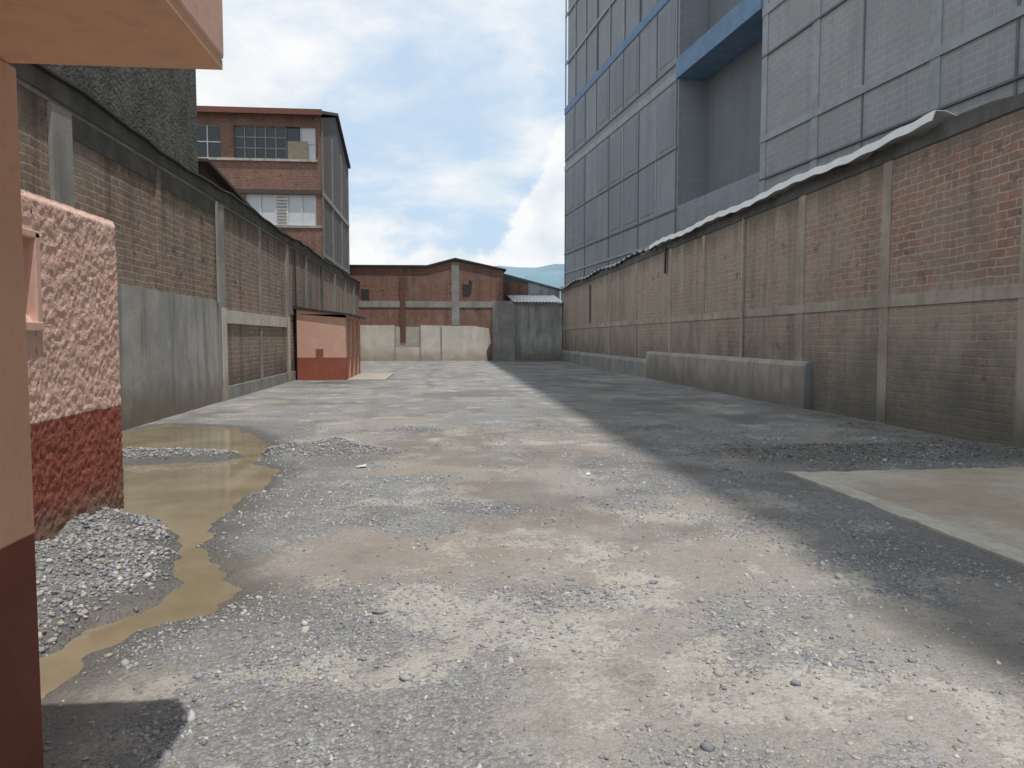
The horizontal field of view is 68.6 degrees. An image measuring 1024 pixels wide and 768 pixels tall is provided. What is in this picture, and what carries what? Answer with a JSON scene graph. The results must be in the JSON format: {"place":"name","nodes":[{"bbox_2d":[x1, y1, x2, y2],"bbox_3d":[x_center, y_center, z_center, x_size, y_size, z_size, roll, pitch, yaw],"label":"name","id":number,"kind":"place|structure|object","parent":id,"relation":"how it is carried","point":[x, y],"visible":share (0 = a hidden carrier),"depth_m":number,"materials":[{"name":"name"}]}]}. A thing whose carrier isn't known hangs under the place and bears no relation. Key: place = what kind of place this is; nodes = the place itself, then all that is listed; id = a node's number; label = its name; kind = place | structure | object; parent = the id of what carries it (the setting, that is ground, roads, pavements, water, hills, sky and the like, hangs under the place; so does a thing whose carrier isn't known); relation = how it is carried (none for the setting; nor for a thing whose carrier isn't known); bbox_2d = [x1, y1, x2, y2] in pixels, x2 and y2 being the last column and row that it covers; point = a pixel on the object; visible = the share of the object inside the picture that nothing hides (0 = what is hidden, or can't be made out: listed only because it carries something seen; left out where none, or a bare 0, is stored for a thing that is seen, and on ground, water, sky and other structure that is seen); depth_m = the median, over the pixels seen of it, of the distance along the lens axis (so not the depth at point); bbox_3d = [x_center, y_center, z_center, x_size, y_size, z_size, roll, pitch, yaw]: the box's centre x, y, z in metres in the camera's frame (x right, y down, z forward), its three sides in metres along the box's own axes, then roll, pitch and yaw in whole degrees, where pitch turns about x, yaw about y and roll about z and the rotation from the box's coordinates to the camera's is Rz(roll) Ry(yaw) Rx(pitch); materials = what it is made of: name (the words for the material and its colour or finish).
{"place":"outdoors","nodes":[
{"label":"outdoors","id":0,"kind":"place"},
{"bbox_2d":[21,189,33,229],"bbox_3d":[-2.836,-0.939,2.710,0.050,0.300,4.040,0,4,-5],"label":"wall above window","id":1,"kind":"structure","parent":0,"point":[26,207],"depth_m":4.65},
{"bbox_2d":[23,234,42,321],"bbox_3d":[-3.064,-0.652,4.729,0.165,0.600,0.060,0,4,-5],"label":"window jamb","id":2,"kind":"object","parent":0,"point":[32,277],"depth_m":4.71,"materials":[{"name":"paint"}]},
{"bbox_2d":[44,64,197,172],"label":"rough wall","id":3,"kind":"structure","parent":0,"point":[157,107],"depth_m":14.86,"materials":[{"name":"concrete"}]},
{"bbox_2d":[198,158,284,232],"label":"shed","id":4,"kind":"structure","parent":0,"point":[208,169],"depth_m":18.66,"materials":[{"name":"brick"}]},
{"bbox_2d":[279,228,322,257],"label":"brick wall","id":5,"kind":"structure","parent":0,"point":[312,238],"depth_m":35.88,"materials":[{"name":"brick"}]},
{"bbox_2d":[275,225,322,228],"bbox_3d":[-14.271,-7.481,35.507,10.420,0.118,0.290,0,4,-5],"label":"slab line","id":6,"kind":"object","parent":5,"relation":"on","point":[295,226],"visible":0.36,"depth_m":35.75,"materials":[{"name":"grey concrete"}]},
{"bbox_2d":[246,195,275,223],"bbox_3d":[-11.948,-8.297,35.749,1.400,1.440,0.030,0,4,-5],"label":"low window glass","id":7,"kind":"object","parent":6,"relation":"on","point":[267,206],"visible":0.71,"depth_m":35.74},
{"bbox_2d":[276,194,287,224],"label":"vent panel","id":8,"kind":"object","parent":6,"relation":"on","point":[279,211],"visible":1,"depth_m":35.80,"materials":[{"name":"white paint"}]},
{"bbox_2d":[288,195,315,224],"bbox_3d":[-10.032,-8.308,35.932,1.350,1.440,0.030,0,4,-5],"label":"low window glass","id":9,"kind":"object","parent":6,"relation":"on","point":[295,210],"visible":1,"depth_m":35.92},
{"bbox_3d":[-16.050,-8.261,35.313,6.850,1.458,0.240,0,4,-5],"label":"wall","id":10,"kind":"object","parent":6,"relation":"on","visible":0},
{"bbox_2d":[236,189,321,194],"bbox_3d":[-14.270,-9.098,35.397,10.420,0.198,0.310,0,4,-5],"label":"slab line","id":11,"kind":"object","parent":10,"relation":"on","point":[282,192],"visible":0.36,"depth_m":35.56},
{"bbox_2d":[210,160,321,189],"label":"wall","id":12,"kind":"structure","parent":11,"relation":"on","point":[272,175],"depth_m":35.54,"materials":[{"name":"brick"}]},
{"bbox_2d":[198,157,317,161],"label":"sill","id":13,"kind":"structure","parent":12,"relation":"on","point":[264,159],"depth_m":35.36,"materials":[{"name":"concrete"}]},
{"bbox_2d":[197,126,220,156],"bbox_3d":[-14.934,-11.388,35.273,2.500,1.510,0.030,0,4,-5],"label":"window left glass","id":14,"kind":"object","parent":13,"relation":"on","point":[214,149],"visible":0.36,"depth_m":35.32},
{"bbox_2d":[220,125,234,157],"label":"pier","id":15,"kind":"structure","parent":13,"relation":"on","point":[227,139],"depth_m":35.26,"materials":[{"name":"brick"}]},
{"bbox_2d":[235,127,285,158],"bbox_3d":[-11.898,-11.406,35.562,2.400,1.510,0.030,0,4,-5],"label":"window glass","id":16,"kind":"object","parent":13,"relation":"on","point":[260,142],"visible":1,"depth_m":35.55,"materials":[{"name":"glass"}]},
{"bbox_2d":[301,128,315,158],"bbox_3d":[-9.698,-11.419,35.772,0.720,1.510,0.030,0,4,-5],"label":"window glass","id":17,"kind":"object","parent":13,"relation":"on","point":[308,135],"visible":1,"depth_m":35.75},
{"bbox_2d":[196,0,567,267],"label":"sky","id":18,"kind":"structure","parent":0,"point":[450,112],"materials":[{"name":"blue"}]},
{"bbox_2d":[35,360,1023,767],"bbox_3d":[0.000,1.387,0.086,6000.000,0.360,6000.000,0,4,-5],"label":"ground","id":19,"kind":"structure","parent":0,"point":[523,398],"depth_m":4.30,"materials":[{"name":"gravel"}]},
{"bbox_2d":[26,314,46,541],"bbox_3d":[-2.835,0.553,2.802,0.050,1.750,4.040,0,4,-5],"label":"wall below window","id":20,"kind":"structure","parent":19,"relation":"on","point":[35,425],"depth_m":4.73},
{"bbox_2d":[26,191,123,539],"bbox_3d":[-3.087,0.007,5.402,0.051,2.520,1.280,0,4,-5],"label":"wall face","id":21,"kind":"object","parent":19,"relation":"on","point":[78,366],"visible":0.88,"depth_m":5.29},
{"bbox_2d":[0,0,223,767],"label":"porch","id":22,"kind":"object","parent":19,"relation":"on","point":[182,34],"visible":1,"depth_m":2.17,"materials":[{"name":"paint"}]},
{"bbox_2d":[39,425,279,698],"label":"puddle","id":23,"kind":"object","parent":19,"relation":"on","point":[188,503],"visible":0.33,"depth_m":6.79,"materials":[{"name":"liquid"}]},
{"bbox_2d":[17,83,358,385],"bbox_3d":[-7.414,-2.137,22.297,0.200,4.720,51.980,0,4,-5],"label":"masonry","id":24,"kind":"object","parent":19,"relation":"on","point":[121,197],"visible":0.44,"depth_m":15.59,"materials":[{"name":"brick"}]},
{"bbox_2d":[46,101,74,207],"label":"column","id":25,"kind":"structure","parent":24,"relation":"attached to","point":[60,150],"depth_m":10.14,"materials":[{"name":"grey concrete"}]},
{"bbox_2d":[72,115,214,215],"bbox_3d":[-6.512,-3.825,13.935,0.024,0.320,6.900,0,4,-5],"label":"wall panel","id":26,"kind":"object","parent":24,"relation":"attached to","point":[87,135],"visible":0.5,"depth_m":12.61,"materials":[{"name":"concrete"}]},
{"bbox_2d":[117,284,221,430],"bbox_3d":[-5.830,-0.060,7.062,0.034,2.450,21.150,0,4,-5],"label":"concrete wall panel","id":27,"kind":"object","parent":24,"relation":"attached to","point":[170,354],"visible":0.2,"depth_m":14.04,"materials":[{"name":"concrete"}]},
{"bbox_2d":[155,166,163,290],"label":"column","id":28,"kind":"structure","parent":27,"relation":"on","point":[159,246],"depth_m":13.78,"materials":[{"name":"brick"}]},
{"bbox_2d":[215,201,219,302],"bbox_3d":[-6.748,-3.016,17.214,0.050,2.300,0.060,0,4,-5],"label":"concrete column","id":29,"kind":"object","parent":27,"relation":"attached to","point":[217,251],"visible":1,"depth_m":17.20,"materials":[{"name":"grey concrete"}]},
{"bbox_2d":[7,63,359,288],"bbox_3d":[-7.408,-4.522,22.145,0.230,0.058,51.970,0,4,-5],"label":"wall coping","id":30,"kind":"object","parent":24,"relation":"on","point":[32,89],"visible":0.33,"depth_m":12.88,"materials":[{"name":"concrete"}]},
{"bbox_2d":[32,64,360,283],"bbox_3d":[-7.396,-4.804,22.054,0.440,0.190,51.820,0,4,-5],"label":"coping sheet","id":31,"kind":"object","parent":30,"relation":"on","point":[86,95],"visible":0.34,"depth_m":13.13,"materials":[{"name":"metal"}]},
{"bbox_2d":[227,310,286,326],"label":"concrete beam","id":32,"kind":"structure","parent":24,"relation":"attached to","point":[238,317],"depth_m":20.74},
{"bbox_2d":[218,203,225,400],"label":"column","id":33,"kind":"structure","parent":19,"relation":"on","point":[222,303],"depth_m":17.63,"materials":[{"name":"grey concrete"}]},
{"bbox_2d":[222,308,228,400],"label":"concrete pier","id":34,"kind":"structure","parent":19,"relation":"on","point":[225,355],"depth_m":17.82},
{"bbox_2d":[258,228,263,378],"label":"column","id":35,"kind":"structure","parent":19,"relation":"on","point":[260,297],"depth_m":21.56,"materials":[{"name":"grey concrete"}]},
{"bbox_2d":[285,244,289,372],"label":"column","id":36,"kind":"structure","parent":19,"relation":"on","point":[287,280],"depth_m":25.23,"materials":[{"name":"grey concrete"}]},
{"bbox_2d":[229,357,360,399],"bbox_3d":[-8.310,-0.653,33.157,0.059,0.420,30.250,0,4,-5],"label":"foundation strip","id":37,"kind":"object","parent":19,"relation":"on","point":[243,389],"visible":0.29,"depth_m":21.11,"materials":[{"name":"grey concrete"}]},
{"bbox_2d":[294,249,297,379],"bbox_3d":[-7.633,-2.438,26.525,0.050,4.600,0.060,0,4,-5],"label":"pipe","id":38,"kind":"object","parent":19,"relation":"on","point":[295,309],"visible":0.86,"depth_m":26.50,"materials":[{"name":"metal"}]},
{"bbox_2d":[321,119,324,258],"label":"side column","id":39,"kind":"structure","parent":19,"relation":"on","point":[322,186],"depth_m":36.10,"materials":[{"name":"grey concrete"}]},
{"bbox_2d":[292,306,365,379],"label":"outbuilding","id":40,"kind":"structure","parent":19,"relation":"on","point":[328,345],"depth_m":26.46,"materials":[{"name":"paint"}]},
{"bbox_2d":[321,118,348,275],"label":"side wall","id":41,"kind":"structure","parent":19,"relation":"on","point":[330,129],"depth_m":40.59,"materials":[{"name":"concrete"}]},
{"bbox_2d":[347,373,393,380],"bbox_3d":[-5.327,-0.268,28.711,1.350,0.100,4.900,0,4,-5],"label":"concrete apron","id":42,"kind":"object","parent":19,"relation":"on","point":[372,377],"visible":0.71,"depth_m":27.39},
{"bbox_2d":[350,258,512,360],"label":"brick warehouse","id":43,"kind":"structure","parent":19,"relation":"on","point":[455,309],"depth_m":48.51,"materials":[{"name":"brick"}]},
{"bbox_2d":[396,347,419,360],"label":"wall","id":44,"kind":"structure","parent":43,"relation":"in","point":[402,353],"depth_m":48.49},
{"bbox_2d":[503,273,559,289],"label":"dark roof","id":45,"kind":"structure","parent":43,"relation":"on","point":[508,278],"depth_m":53.28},
{"bbox_2d":[503,282,527,302],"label":"brick","id":46,"kind":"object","parent":19,"relation":"on","point":[516,288],"visible":0.21,"depth_m":53.15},
{"bbox_2d":[515,305,561,360],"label":"panel","id":47,"kind":"object","parent":19,"relation":"on","point":[538,333],"visible":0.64,"depth_m":49.28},
{"bbox_2d":[507,295,562,302],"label":"corrugated sheet","id":48,"kind":"object","parent":47,"relation":"on","point":[535,298],"visible":1,"depth_m":50.78,"materials":[{"name":"metal"}]},
{"bbox_2d":[527,282,559,302],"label":"wall","id":49,"kind":"structure","parent":19,"relation":"on","point":[535,289],"depth_m":53.34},
{"bbox_2d":[561,350,645,377],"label":"plinth","id":50,"kind":"structure","parent":19,"relation":"on","point":[631,365],"depth_m":34.76,"materials":[{"name":"grey concrete"}]},
{"bbox_2d":[565,0,707,284],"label":"wing","id":51,"kind":"structure","parent":19,"relation":"on","point":[691,104],"depth_m":36.33,"materials":[{"name":"metal"}]},
{"bbox_2d":[566,214,572,249],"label":"wall panel","id":52,"kind":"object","parent":51,"relation":"attached to","point":[569,231],"depth_m":50.79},
{"bbox_2d":[566,170,573,210],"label":"wall panel","id":53,"kind":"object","parent":51,"relation":"attached to","point":[569,189],"depth_m":50.63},
{"bbox_2d":[566,111,573,153],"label":"wall panel","id":54,"kind":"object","parent":51,"relation":"attached to","point":[570,135],"depth_m":50.28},
{"bbox_2d":[575,207,583,245],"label":"wall panel","id":55,"kind":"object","parent":51,"relation":"attached to","point":[579,226],"depth_m":48.44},
{"bbox_2d":[576,161,583,204],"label":"wall panel","id":56,"kind":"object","parent":51,"relation":"attached to","point":[580,183],"depth_m":48.16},
{"bbox_2d":[576,100,583,145],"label":"wall panel","id":57,"kind":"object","parent":51,"relation":"attached to","point":[579,123],"depth_m":48.00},
{"bbox_2d":[586,201,594,241],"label":"wall panel","id":58,"kind":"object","parent":51,"relation":"attached to","point":[590,221],"depth_m":46.10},
{"bbox_2d":[598,75,607,125],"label":"wall panel","id":59,"kind":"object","parent":51,"relation":"attached to","point":[602,100],"depth_m":43.40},
{"bbox_2d":[598,143,607,191],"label":"wall panel","id":60,"kind":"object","parent":51,"relation":"attached to","point":[602,167],"depth_m":43.67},
{"bbox_2d":[568,0,657,103],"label":"wall panels","id":61,"kind":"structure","parent":51,"relation":"on","point":[632,22],"depth_m":45.11,"materials":[{"name":"metal"}]},
{"bbox_2d":[565,0,614,65],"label":"trim","id":62,"kind":"structure","parent":61,"relation":"attached to","point":[591,30],"depth_m":45.54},
{"bbox_2d":[610,132,620,183],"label":"wall panel","id":63,"kind":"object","parent":51,"relation":"attached to","point":[615,164],"depth_m":41.41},
{"bbox_2d":[610,185,620,230],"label":"wall panel","id":64,"kind":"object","parent":51,"relation":"attached to","point":[615,208],"depth_m":41.52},
{"bbox_2d":[564,0,668,114],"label":"blue band","id":65,"kind":"object","parent":51,"relation":"attached to","point":[640,27],"visible":1,"depth_m":40.47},
{"bbox_2d":[611,59,621,113],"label":"wall panel","id":66,"kind":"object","parent":51,"relation":"attached to","point":[616,87],"depth_m":41.12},
{"bbox_2d":[565,63,675,160],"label":"trim","id":67,"kind":"structure","parent":51,"relation":"attached to","point":[653,83],"depth_m":39.54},
{"bbox_2d":[564,72,677,171],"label":"trim","id":68,"kind":"structure","parent":51,"relation":"attached to","point":[661,88],"depth_m":39.55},
{"bbox_2d":[624,176,635,224],"bbox_3d":[6.186,-9.563,39.295,0.040,2.250,1.750,-1,4,-11],"label":"wall panel","id":69,"kind":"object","parent":51,"relation":"attached to","point":[630,201],"depth_m":39.23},
{"bbox_2d":[624,119,636,174],"bbox_3d":[6.186,-12.307,39.125,0.040,2.450,1.750,-1,4,-11],"label":"wall panel","id":70,"kind":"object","parent":51,"relation":"attached to","point":[630,147],"depth_m":39.06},
{"bbox_2d":[625,42,637,100],"bbox_3d":[6.186,-16.125,38.890,0.040,2.400,1.750,-1,4,-11],"label":"wall panel","id":71,"kind":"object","parent":51,"relation":"attached to","point":[631,61],"depth_m":38.84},
{"bbox_2d":[640,166,653,217],"bbox_3d":[6.641,-9.421,36.993,0.040,2.250,1.750,-1,4,-11],"label":"wall panel","id":72,"kind":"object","parent":51,"relation":"attached to","point":[646,189],"depth_m":36.95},
{"bbox_2d":[654,97,656,241],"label":"trim","id":73,"kind":"structure","parent":51,"relation":"attached to","point":[655,172],"depth_m":35.76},
{"bbox_2d":[658,89,673,153],"bbox_3d":[7.097,-12.024,34.523,0.040,2.450,1.750,-1,4,-11],"label":"wall panel","id":74,"kind":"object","parent":51,"relation":"attached to","point":[666,123],"depth_m":34.46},
{"bbox_2d":[659,2,675,70],"bbox_3d":[7.097,-15.841,34.288,0.040,2.400,1.750,-1,4,-11],"label":"wall panel","id":75,"kind":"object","parent":51,"relation":"attached to","point":[667,38],"depth_m":34.23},
{"bbox_2d":[674,81,677,233],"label":"trim","id":76,"kind":"structure","parent":51,"relation":"attached to","point":[675,157],"depth_m":33.46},
{"bbox_2d":[676,0,762,79],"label":"recess beam","id":77,"kind":"structure","parent":51,"relation":"attached to","point":[735,32],"depth_m":29.56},
{"bbox_2d":[677,172,759,231],"bbox_3d":[8.693,-4.048,30.301,1.290,7.350,7.100,-1,4,-11],"label":"recess base","id":78,"kind":"object","parent":19,"relation":"on","point":[701,208],"visible":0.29,"depth_m":29.68,"materials":[{"name":"metal"}]},
{"bbox_2d":[705,0,761,193],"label":"recess back","id":79,"kind":"object","parent":19,"relation":"on","point":[733,113],"depth_m":31.04,"materials":[{"name":"concrete"}]},
{"bbox_2d":[561,107,1023,445],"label":"masonry","id":80,"kind":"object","parent":19,"relation":"on","point":[956,219],"visible":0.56,"depth_m":13.23,"materials":[{"name":"brick"}]},
{"bbox_2d":[668,248,671,352],"bbox_3d":[5.356,-2.299,25.484,0.014,4.550,0.300,0,4,-5],"label":"pilaster","id":81,"kind":"object","parent":80,"relation":"attached to","point":[670,299],"visible":0.64,"depth_m":25.40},
{"bbox_2d":[700,235,705,354],"bbox_3d":[5.634,-2.095,22.177,0.014,4.550,0.250,0,4,-5],"label":"pilaster","id":82,"kind":"object","parent":80,"relation":"attached to","point":[703,290],"visible":0.64,"depth_m":22.11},
{"bbox_2d":[646,351,806,407],"bbox_3d":[5.606,-0.298,21.883,0.139,1.100,12.550,0,4,-5],"label":"plinth coat","id":83,"kind":"object","parent":80,"relation":"attached to","point":[775,381],"visible":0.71,"depth_m":19.35,"materials":[{"name":"concrete"}]},
{"bbox_2d":[740,218,744,357],"bbox_3d":[5.842,-2.279,19.071,0.040,3.800,0.060,0,4,-5],"label":"concrete column","id":84,"kind":"object","parent":80,"relation":"attached to","point":[742,279],"visible":0.79,"depth_m":19.05,"materials":[{"name":"concrete"}]},
{"bbox_2d":[560,92,1023,291],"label":"coping","id":85,"kind":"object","parent":80,"relation":"on","point":[972,118],"depth_m":13.59,"materials":[{"name":"concrete"}]},
{"bbox_2d":[559,245,659,287],"bbox_3d":[4.299,-5.690,38.735,0.436,0.268,22.652,0,4,-5],"label":"flashing","id":86,"kind":"object","parent":85,"relation":"on","point":[637,253],"visible":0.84,"depth_m":33.52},
{"bbox_2d":[649,110,956,248],"bbox_3d":[5.893,-4.501,19.351,0.536,0.264,16.080,0,4,-5],"label":"flashing","id":87,"kind":"object","parent":85,"relation":"on","point":[924,124],"visible":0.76,"depth_m":14.27,"materials":[{"name":"metal"}]},
{"bbox_2d":[562,284,1023,329],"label":"belt","id":88,"kind":"object","parent":80,"relation":"attached to","point":[992,293],"visible":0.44,"depth_m":13.53,"materials":[{"name":"concrete"}]},
{"bbox_2d":[796,194,805,360],"bbox_3d":[6.152,-1.715,16.026,0.014,4.550,0.280,0,4,-5],"label":"pilaster","id":89,"kind":"object","parent":80,"relation":"attached to","point":[801,266],"visible":0.64,"depth_m":15.98,"materials":[{"name":"concrete"}]},
{"bbox_2d":[876,159,892,423],"bbox_3d":[6.412,-1.524,12.932,0.014,4.550,0.260,0,4,-5],"label":"pilaster","id":90,"kind":"object","parent":80,"relation":"attached to","point":[884,286],"visible":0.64,"depth_m":12.92,"materials":[{"name":"concrete"}]},
{"bbox_2d":[1012,174,1023,447],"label":"pilaster","id":91,"kind":"object","parent":80,"relation":"attached to","point":[1018,429],"visible":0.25,"depth_m":9.85,"materials":[{"name":"concrete"}]},
{"bbox_2d":[802,362,811,408],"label":"plinth end","id":92,"kind":"structure","parent":19,"relation":"on","point":[807,380],"depth_m":15.56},
{"bbox_2d":[715,418,1023,466],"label":"rubble heap","id":93,"kind":"object","parent":19,"relation":"on","point":[790,454],"visible":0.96,"depth_m":9.63,"materials":[{"name":"gravel"}]},
{"bbox_2d":[786,471,1023,565],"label":"slab edge","id":94,"kind":"object","parent":19,"relation":"on","point":[996,548],"visible":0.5,"depth_m":6.12,"materials":[{"name":"concrete"}]},
{"bbox_2d":[809,467,1023,550],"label":"slab","id":95,"kind":"structure","parent":19,"relation":"on","point":[987,502],"depth_m":7.19,"materials":[{"name":"concrete"}]},
{"bbox_2d":[495,264,563,302],"bbox_3d":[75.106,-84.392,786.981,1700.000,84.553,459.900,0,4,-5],"label":"hill","id":96,"kind":"structure","parent":0,"point":[552,275],"depth_m":725.88,"materials":[{"name":"blue"}]},
{"bbox_2d":[765,0,1023,191],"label":"block","id":97,"kind":"structure","parent":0,"point":[897,33],"depth_m":20.71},
{"bbox_2d":[759,0,768,193],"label":"trim","id":98,"kind":"structure","parent":97,"relation":"attached to","point":[764,81],"depth_m":26.07,"materials":[{"name":"metal"}]},
{"bbox_2d":[761,0,846,58],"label":"trim","id":99,"kind":"structure","parent":97,"relation":"attached to","point":[807,26],"depth_m":23.61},
{"bbox_2d":[810,0,820,169],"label":"trim","id":100,"kind":"structure","parent":97,"relation":"attached to","point":[815,80],"depth_m":23.11,"materials":[{"name":"metal"}]},
{"bbox_2d":[860,0,865,147],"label":"trim","id":101,"kind":"structure","parent":97,"relation":"attached to","point":[863,66],"depth_m":20.93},
{"bbox_2d":[759,73,1023,180],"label":"trim","id":102,"kind":"structure","parent":97,"relation":"attached to","point":[922,115],"depth_m":19.32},
{"bbox_2d":[760,4,1023,142],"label":"trim","id":103,"kind":"structure","parent":97,"relation":"attached to","point":[987,27],"depth_m":19.19,"materials":[{"name":"concrete"}]},
{"bbox_2d":[928,0,942,111],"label":"trim","id":104,"kind":"structure","parent":97,"relation":"attached to","point":[935,63],"depth_m":18.28,"materials":[{"name":"metal"}]},
{"bbox_2d":[1013,0,1020,95],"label":"trim","id":105,"kind":"structure","parent":97,"relation":"attached to","point":[1017,50],"depth_m":16.03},
{"bbox_3d":[-17.817,-11.365,34.953,3.300,1.518,0.240,0,4,-5],"label":"wall","id":106,"kind":"object","parent":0,"visible":0},
{"bbox_2d":[197,112,320,127],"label":"wall top","id":107,"kind":"structure","parent":106,"relation":"on","point":[274,120],"depth_m":35.34,"materials":[{"name":"brick"}]},
{"bbox_3d":[-10.687,-11.411,35.637,0.025,1.510,0.048,0,4,-5],"label":"window","id":108,"kind":"object","parent":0,"visible":0},
{"bbox_2d":[287,141,307,158],"bbox_3d":[-10.174,-11.107,35.673,0.950,0.820,0.015,0,4,-5],"label":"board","id":109,"kind":"object","parent":108,"relation":"hanging from","point":[297,149],"visible":1,"depth_m":35.66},
{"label":"gable body","id":110,"kind":"object","parent":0,"visible":0},
{"bbox_2d":[217,111,337,115],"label":"roof front","id":111,"kind":"structure","parent":110,"relation":"attached to","point":[326,113],"depth_m":37.97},
{"bbox_2d":[197,106,321,114],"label":"eave fascia","id":112,"kind":"structure","parent":111,"relation":"attached to","point":[256,110],"depth_m":34.83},
{"bbox_2d":[205,112,350,168],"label":"roof edge","id":113,"kind":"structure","parent":110,"relation":"on","point":[342,140],"depth_m":42.29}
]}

